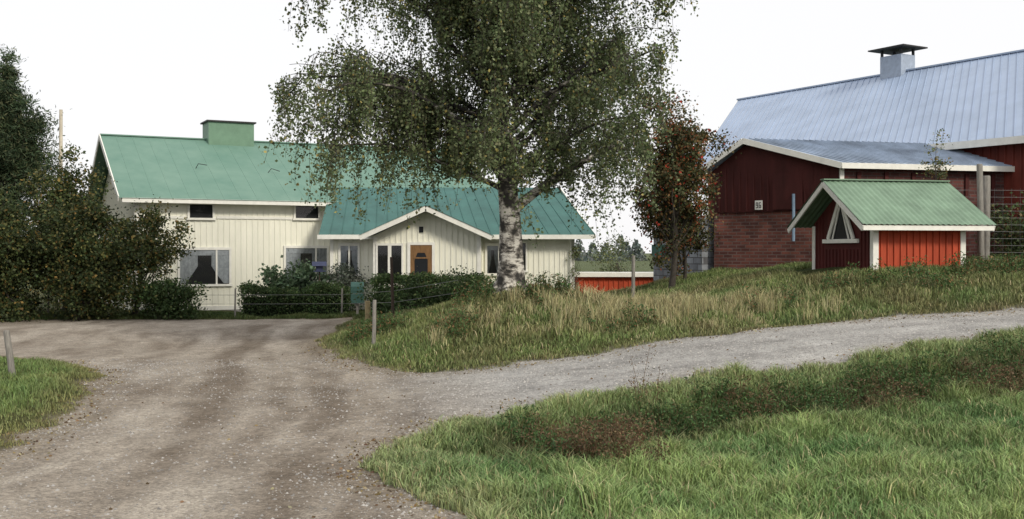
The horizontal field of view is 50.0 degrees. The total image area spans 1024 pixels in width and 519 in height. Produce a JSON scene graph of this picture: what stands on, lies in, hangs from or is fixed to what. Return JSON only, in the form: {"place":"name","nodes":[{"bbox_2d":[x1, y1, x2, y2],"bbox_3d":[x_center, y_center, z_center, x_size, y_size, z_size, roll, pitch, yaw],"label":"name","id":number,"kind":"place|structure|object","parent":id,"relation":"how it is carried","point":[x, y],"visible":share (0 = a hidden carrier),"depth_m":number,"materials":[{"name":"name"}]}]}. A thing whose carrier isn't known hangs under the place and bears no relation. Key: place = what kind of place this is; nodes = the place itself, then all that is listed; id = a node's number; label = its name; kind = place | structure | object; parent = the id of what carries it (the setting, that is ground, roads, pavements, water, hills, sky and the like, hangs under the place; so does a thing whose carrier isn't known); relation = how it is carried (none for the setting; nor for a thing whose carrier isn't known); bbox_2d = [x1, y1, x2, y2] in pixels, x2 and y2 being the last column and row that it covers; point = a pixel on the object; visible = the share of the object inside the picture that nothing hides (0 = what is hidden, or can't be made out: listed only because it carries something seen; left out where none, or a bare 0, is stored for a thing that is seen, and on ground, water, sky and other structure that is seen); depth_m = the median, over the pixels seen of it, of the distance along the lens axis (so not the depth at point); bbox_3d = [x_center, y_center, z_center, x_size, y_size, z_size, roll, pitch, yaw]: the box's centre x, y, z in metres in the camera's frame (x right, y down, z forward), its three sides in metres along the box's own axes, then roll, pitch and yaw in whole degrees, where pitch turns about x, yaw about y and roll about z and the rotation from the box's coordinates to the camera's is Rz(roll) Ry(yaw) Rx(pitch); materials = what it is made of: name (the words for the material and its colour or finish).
{"place":"outdoors","nodes":[
{"label":"outdoors","id":0,"kind":"place"},
{"bbox_2d":[0,355,107,447],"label":"verge grass","id":1,"kind":"structure","parent":0,"point":[32,384],"depth_m":16.37,"materials":[{"name":"green plant"}]},
{"bbox_2d":[0,308,1023,518],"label":"gravel road","id":2,"kind":"structure","parent":0,"point":[235,341],"depth_m":15.52,"materials":[{"name":"grey gravel"}]},
{"bbox_2d":[0,308,1023,518],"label":"road gravel stones","id":3,"kind":"object","parent":2,"relation":"on","point":[366,477],"visible":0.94,"depth_m":17.02,"materials":[{"name":"grey gravel"}]},
{"bbox_2d":[0,307,1023,518],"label":"fallen leaves","id":4,"kind":"object","parent":2,"relation":"on","point":[348,489],"visible":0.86,"depth_m":14.32,"materials":[{"name":"brown plant"}]},
{"bbox_2d":[0,253,1023,518],"bbox_3d":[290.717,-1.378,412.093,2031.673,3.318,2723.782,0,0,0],"label":"ground","id":5,"kind":"structure","parent":0,"point":[588,265],"depth_m":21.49,"materials":[{"name":"green plant"}]},
{"bbox_2d":[3,330,15,375],"bbox_3d":[-8.696,1.729,19.013,0.227,1.001,0.116,0,0,0],"label":"wooden post","id":6,"kind":"object","parent":5,"relation":"on","point":[9,352],"visible":0.81,"depth_m":18.97,"materials":[{"name":"grey wood"}]},
{"bbox_2d":[0,43,36,235],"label":"pine tree","id":7,"kind":"object","parent":5,"relation":"on","point":[24,111],"visible":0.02,"depth_m":43.13,"materials":[{"name":"green plant"}]},
{"bbox_2d":[0,182,73,322],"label":"lilac bush","id":8,"kind":"object","parent":5,"relation":"on","point":[16,258],"visible":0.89,"depth_m":34.18,"materials":[{"name":"green plant"}]},
{"bbox_2d":[0,46,76,302],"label":"pine tree","id":9,"kind":"object","parent":5,"relation":"on","point":[22,154],"visible":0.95,"depth_m":39.61,"materials":[{"name":"green plant"}]},
{"bbox_2d":[58,109,62,307],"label":"flag pole","id":10,"kind":"object","parent":5,"relation":"on","point":[61,128],"visible":0.36,"depth_m":40.22,"materials":[{"name":"paint"}]},
{"bbox_2d":[13,139,118,310],"bbox_3d":[-15.245,-1.073,37.548,3.395,6.009,3.660,0,1,33],"label":"lilac bush","id":11,"kind":"object","parent":5,"relation":"on","point":[61,191],"visible":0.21,"depth_m":37.22,"materials":[{"name":"green plant"}]},
{"bbox_2d":[6,183,173,322],"bbox_3d":[-13.518,0.036,35.325,5.255,4.943,3.870,0,0,0],"label":"apple tree","id":12,"kind":"object","parent":5,"relation":"on","point":[84,273],"visible":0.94,"depth_m":34.66,"materials":[{"name":"green plant"}]},
{"bbox_2d":[103,194,195,314],"bbox_3d":[-12.270,-0.104,36.358,3.509,4.125,2.474,0,0,0],"label":"apple tree","id":13,"kind":"object","parent":5,"relation":"on","point":[153,230],"visible":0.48,"depth_m":36.35,"materials":[{"name":"green plant"}]},
{"bbox_2d":[122,270,210,319],"bbox_3d":[-11.267,1.218,35.713,2.704,1.901,2.102,0,0,-22],"label":"garden shrub","id":14,"kind":"object","parent":5,"relation":"on","point":[170,304],"visible":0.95,"depth_m":35.45,"materials":[{"name":"green plant"}]},
{"bbox_2d":[1,308,384,319],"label":"yard grass","id":15,"kind":"structure","parent":5,"relation":"on","point":[210,314],"depth_m":36.28,"materials":[{"name":"green plant"}]},
{"bbox_2d":[47,280,457,316],"bbox_3d":[-8.515,1.306,34.426,20.317,1.736,6.810,0,0,29],"label":"wire fence","id":16,"kind":"object","parent":5,"relation":"on","point":[342,303],"visible":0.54,"depth_m":36.39,"materials":[{"name":"grey wood"}]},
{"bbox_2d":[256,250,332,296],"bbox_3d":[-7.722,0.815,38.548,2.567,2.373,2.136,0,0,-24],"label":"garden shrub","id":17,"kind":"object","parent":5,"relation":"on","point":[301,279],"visible":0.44,"depth_m":38.08,"materials":[{"name":"green plant"}]},
{"bbox_2d":[235,280,353,317],"bbox_3d":[-7.346,1.447,37.318,4.104,1.514,1.224,0,0,0],"label":"clipped hedge","id":18,"kind":"object","parent":5,"relation":"on","point":[277,301],"visible":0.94,"depth_m":37.09,"materials":[{"name":"green plant"}]},
{"bbox_2d":[312,262,326,280],"bbox_3d":[-6.600,0.995,37.608,0.500,1.850,0.400,0,0,-10],"label":"bird feeder","id":19,"kind":"object","parent":5,"relation":"on","point":[319,266],"visible":0.79,"depth_m":37.51,"materials":[{"name":"blue wood"}]},
{"bbox_2d":[88,120,595,311],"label":"farmhouse","id":20,"kind":"object","parent":5,"relation":"on","point":[243,211],"visible":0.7,"depth_m":40.73,"materials":[{"name":"white paint"}]},
{"bbox_2d":[186,203,215,219],"bbox_3d":[-11.328,-1.767,39.987,1.040,0.660,0.099,0,0,-27],"label":"window frame","id":21,"kind":"structure","parent":20,"relation":"in","point":[188,204],"depth_m":39.93,"materials":[{"name":"white wood"}]},
{"bbox_2d":[190,205,211,217],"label":"window interior","id":22,"kind":"structure","parent":20,"relation":"in","point":[196,211],"depth_m":40.03,"materials":[{"name":"black glass"}]},
{"bbox_2d":[177,247,232,286],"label":"window frame","id":23,"kind":"structure","parent":20,"relation":"in","point":[196,248],"depth_m":40.24,"materials":[{"name":"white wood"}]},
{"bbox_2d":[185,255,228,283],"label":"window interior","id":24,"kind":"structure","parent":20,"relation":"in","point":[204,273],"depth_m":40.10,"materials":[{"name":"black glass"}]},
{"bbox_2d":[283,246,328,281],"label":"window frame","id":25,"kind":"structure","parent":20,"relation":"in","point":[284,247],"depth_m":41.84,"materials":[{"name":"white wood"}]},
{"bbox_2d":[293,253,318,279],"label":"window interior","id":26,"kind":"structure","parent":20,"relation":"in","point":[304,256],"depth_m":41.85,"materials":[{"name":"black glass"}]},
{"bbox_2d":[296,206,317,217],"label":"window interior","id":27,"kind":"structure","parent":20,"relation":"in","point":[301,211],"depth_m":41.82,"materials":[{"name":"black glass"}]},
{"bbox_2d":[293,205,321,220],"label":"window frame","id":28,"kind":"structure","parent":20,"relation":"in","point":[319,218],"depth_m":41.75,"materials":[{"name":"white wood"}]},
{"bbox_2d":[338,243,360,276],"bbox_3d":[-5.930,0.018,39.951,0.840,1.230,0.099,0,0,0],"label":"window frame","id":29,"kind":"structure","parent":20,"relation":"in","point":[339,244],"depth_m":39.93,"materials":[{"name":"white wood"}]},
{"bbox_2d":[345,250,357,274],"label":"window interior","id":30,"kind":"structure","parent":20,"relation":"in","point":[351,264],"depth_m":39.99,"materials":[{"name":"black glass"}]},
{"bbox_2d":[376,243,389,275],"bbox_3d":[-4.445,0.059,37.751,0.530,1.240,0.099,0,0,0],"label":"window frame","id":31,"kind":"structure","parent":20,"relation":"in","point":[377,244],"depth_m":37.73,"materials":[{"name":"white wood"}]},
{"bbox_2d":[378,246,387,273],"label":"window interior","id":32,"kind":"structure","parent":20,"relation":"in","point":[382,250],"depth_m":37.80,"materials":[{"name":"black glass"}]},
{"bbox_2d":[390,243,402,273],"bbox_3d":[-3.975,0.059,37.751,0.530,1.240,0.099,0,0,0],"label":"window frame","id":33,"kind":"structure","parent":20,"relation":"in","point":[391,244],"depth_m":37.73,"materials":[{"name":"white wood"}]},
{"bbox_2d":[392,246,401,275],"label":"window interior","id":34,"kind":"structure","parent":20,"relation":"in","point":[396,250],"depth_m":37.80,"materials":[{"name":"black glass"}]},
{"bbox_2d":[410,245,431,287],"bbox_3d":[-3.125,0.559,37.766,0.750,2.120,0.072,0,0,0],"label":"door","id":35,"kind":"structure","parent":20,"relation":"in","point":[414,249],"depth_m":37.75,"materials":[{"name":"brown wood"}]},
{"bbox_2d":[484,243,498,275],"bbox_3d":[-0.700,-0.007,39.951,0.620,1.180,0.099,0,0,0],"label":"window frame","id":36,"kind":"structure","parent":20,"relation":"in","point":[486,244],"depth_m":39.92,"materials":[{"name":"white wood"}]},
{"bbox_2d":[489,250,496,272],"label":"window interior","id":37,"kind":"structure","parent":20,"relation":"in","point":[492,269],"depth_m":39.99,"materials":[{"name":"black glass"}]},
{"bbox_2d":[522,243,525,270],"label":"window interior","id":38,"kind":"structure","parent":20,"relation":"in","point":[524,244],"depth_m":39.99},
{"bbox_2d":[522,241,527,271],"bbox_3d":[0.380,-0.107,39.950,0.420,1.140,0.099,0,0,0],"label":"window frame","id":39,"kind":"structure","parent":20,"relation":"in","point":[522,241],"depth_m":39.93,"materials":[{"name":"white wood"}]},
{"bbox_2d":[318,260,371,310],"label":"garden shrub","id":40,"kind":"object","parent":5,"relation":"on","point":[343,277],"visible":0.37,"depth_m":38.57,"materials":[{"name":"green plant"}]},
{"bbox_2d":[351,282,363,314],"bbox_3d":[-5.053,1.483,35.874,0.420,1.500,0.312,0,0,-5],"label":"mailbox","id":41,"kind":"object","parent":5,"relation":"on","point":[354,288],"visible":0.7,"depth_m":35.73,"materials":[{"name":"green metal"}]},
{"bbox_2d":[365,301,370,318],"bbox_3d":[-4.080,1.572,31.012,0.179,0.805,0.179,0,0,0],"label":"wooden post","id":42,"kind":"object","parent":5,"relation":"on","point":[367,310],"visible":0.72,"depth_m":30.94,"materials":[{"name":"beige wood"}]},
{"bbox_2d":[372,300,375,343],"bbox_3d":[-2.938,1.465,23.311,0.118,1.216,0.095,0,0,0],"label":"wooden post","id":43,"kind":"object","parent":5,"relation":"on","point":[374,323],"visible":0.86,"depth_m":23.27,"materials":[{"name":"grey wood"}]},
{"bbox_2d":[390,257,394,316],"bbox_3d":[-3.162,0.927,29.008,0.138,1.986,0.095,0,0,0],"label":"wooden post","id":44,"kind":"object","parent":5,"relation":"on","point":[392,284],"visible":0.77,"depth_m":28.97,"materials":[{"name":"brown wood"}]},
{"bbox_2d":[345,272,454,314],"bbox_3d":[-3.506,1.372,33.717,3.584,1.968,2.069,0,0,23],"label":"garden shrub","id":45,"kind":"object","parent":5,"relation":"on","point":[417,292],"visible":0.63,"depth_m":33.58,"materials":[{"name":"green plant"}]},
{"bbox_2d":[368,269,485,308],"bbox_3d":[-2.792,1.274,36.581,4.057,1.969,1.339,0,0,0],"label":"clipped hedge","id":46,"kind":"object","parent":5,"relation":"on","point":[382,278],"visible":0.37,"depth_m":36.28,"materials":[{"name":"green plant"}]},
{"bbox_2d":[408,265,496,304],"bbox_3d":[-1.518,0.940,34.071,3.094,1.643,2.214,0,0,11],"label":"garden shrub","id":47,"kind":"object","parent":5,"relation":"on","point":[463,280],"visible":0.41,"depth_m":33.83,"materials":[{"name":"green plant"}]},
{"bbox_2d":[258,0,698,295],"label":"birch tree","id":48,"kind":"object","parent":5,"relation":"on","point":[490,60],"visible":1,"depth_m":24.01,"materials":[{"name":"green plant"}]},
{"bbox_2d":[566,245,582,289],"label":"climbing vine","id":49,"kind":"object","parent":5,"relation":"on","point":[574,255],"visible":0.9,"depth_m":39.78,"materials":[{"name":"green plant"}]},
{"bbox_2d":[575,234,647,261],"bbox_3d":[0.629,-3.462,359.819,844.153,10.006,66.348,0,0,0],"label":"distant forest","id":50,"kind":"object","parent":5,"relation":"on","point":[636,248],"visible":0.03,"depth_m":365.10,"materials":[{"name":"green plant"}]},
{"bbox_2d":[586,226,637,271],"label":"hazel bush","id":51,"kind":"object","parent":5,"relation":"on","point":[616,268],"visible":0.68,"depth_m":46.49,"materials":[{"name":"green plant"}]},
{"bbox_2d":[575,272,652,292],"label":"red shed","id":52,"kind":"structure","parent":5,"relation":"on","point":[614,280],"depth_m":44.01,"materials":[{"name":"red wood"}]},
{"bbox_2d":[631,256,634,297],"bbox_3d":[2.897,0.638,26.305,0.108,1.468,0.095,0,0,0],"label":"wooden post","id":53,"kind":"object","parent":5,"relation":"on","point":[633,275],"visible":0.72,"depth_m":26.27,"materials":[{"name":"grey wood"}]},
{"bbox_2d":[624,343,669,403],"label":"tall weed","id":54,"kind":"object","parent":5,"relation":"on","point":[646,392],"visible":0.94,"depth_m":15.07,"materials":[{"name":"green plant"}]},
{"bbox_2d":[428,279,869,347],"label":"tall dry grass","id":55,"kind":"structure","parent":5,"relation":"on","point":[612,312],"depth_m":22.80,"materials":[{"name":"plant"}]},
{"bbox_2d":[626,182,727,281],"bbox_3d":[4.890,-1.288,32.893,2.912,3.947,2.179,0,0,0],"label":"shrub","id":56,"kind":"object","parent":5,"relation":"on","point":[695,246],"visible":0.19,"depth_m":32.69,"materials":[{"name":"green plant"}]},
{"bbox_2d":[618,87,741,287],"bbox_3d":[4.603,-2.095,30.939,3.544,6.150,2.931,0,1,-34],"label":"rowan tree","id":57,"kind":"object","parent":5,"relation":"on","point":[687,156],"visible":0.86,"depth_m":30.72,"materials":[{"name":"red plant"}]},
{"bbox_2d":[346,249,1023,345],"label":"roadside weeds","id":58,"kind":"object","parent":5,"relation":"on","point":[1018,264],"visible":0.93,"depth_m":24.14,"materials":[{"name":"green plant"}]},
{"bbox_2d":[358,323,1023,518],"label":"field grass","id":59,"kind":"structure","parent":5,"relation":"on","point":[516,484],"depth_m":11.43,"materials":[{"name":"green plant"}]},
{"bbox_2d":[446,341,1023,457],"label":"rank grass","id":60,"kind":"structure","parent":5,"relation":"on","point":[468,428],"depth_m":14.10,"materials":[{"name":"green plant"}]},
{"bbox_2d":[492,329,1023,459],"bbox_3d":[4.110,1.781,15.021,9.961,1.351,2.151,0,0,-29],"label":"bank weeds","id":61,"kind":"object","parent":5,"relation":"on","point":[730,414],"visible":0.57,"depth_m":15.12,"materials":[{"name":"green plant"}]},
{"bbox_2d":[516,347,1023,470],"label":"dead dock weeds","id":62,"kind":"object","parent":5,"relation":"on","point":[607,434],"visible":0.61,"depth_m":12.81,"materials":[{"name":"brown plant"}]},
{"bbox_2d":[652,44,1023,280],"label":"red barn","id":63,"kind":"structure","parent":5,"relation":"on","point":[794,146],"depth_m":34.12,"materials":[{"name":"blue metal"}]},
{"bbox_2d":[814,200,869,269],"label":"gable wall","id":64,"kind":"structure","parent":5,"relation":"on","point":[828,255],"depth_m":27.16,"materials":[{"name":"red wood"}]},
{"bbox_2d":[830,207,850,238],"bbox_3d":[8.074,-1.000,26.904,0.001,1.000,1.200,0,0,-12],"label":"triangle window","id":65,"kind":"structure","parent":64,"relation":"attached to","point":[840,232],"depth_m":26.94,"materials":[{"name":"black glass"}]},
{"bbox_2d":[787,182,994,269],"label":"white trim","id":66,"kind":"structure","parent":5,"relation":"on","point":[847,213],"depth_m":25.75,"materials":[{"name":"white wood"}]},
{"bbox_2d":[786,179,995,227],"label":"roof","id":67,"kind":"structure","parent":66,"relation":"on","point":[900,202],"depth_m":26.31,"materials":[{"name":"green metal"}]},
{"bbox_2d":[879,224,959,267],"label":"front wall","id":68,"kind":"structure","parent":5,"relation":"on","point":[897,246],"depth_m":25.72,"materials":[{"name":"red wood"}]},
{"bbox_2d":[916,128,952,179],"bbox_3d":[11.380,-1.672,29.487,0.998,3.712,0.897,0,0,19],"label":"birch sapling","id":69,"kind":"object","parent":5,"relation":"on","point":[938,168],"visible":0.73,"depth_m":29.40,"materials":[{"name":"green plant"}]},
{"bbox_2d":[976,164,984,261],"bbox_3d":[11.530,-1.005,26.993,0.197,2.691,0.158,0,0,0],"label":"wooden post","id":70,"kind":"object","parent":5,"relation":"on","point":[980,234],"visible":0.72,"depth_m":26.93,"materials":[{"name":"grey wood"}]},
{"bbox_2d":[983,176,990,258],"bbox_3d":[11.908,-0.930,27.594,0.226,2.350,0.211,0,0,0],"label":"wooden post","id":71,"kind":"object","parent":5,"relation":"on","point":[986,187],"visible":0.61,"depth_m":27.50,"materials":[{"name":"grey wood"}]},
{"bbox_2d":[968,188,1023,258],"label":"netting fence","id":72,"kind":"object","parent":5,"relation":"on","point":[1011,245],"visible":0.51,"depth_m":27.03,"materials":[{"name":"metal"}]},
{"bbox_2d":[973,192,1023,257],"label":"willow shrub","id":73,"kind":"object","parent":5,"relation":"on","point":[1017,229],"visible":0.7,"depth_m":28.59,"materials":[{"name":"green plant"}]},
{"bbox_2d":[0,0,1023,252],"label":"sky","id":74,"kind":"structure","parent":0,"point":[167,68],"materials":[{"name":"white"}]}
]}

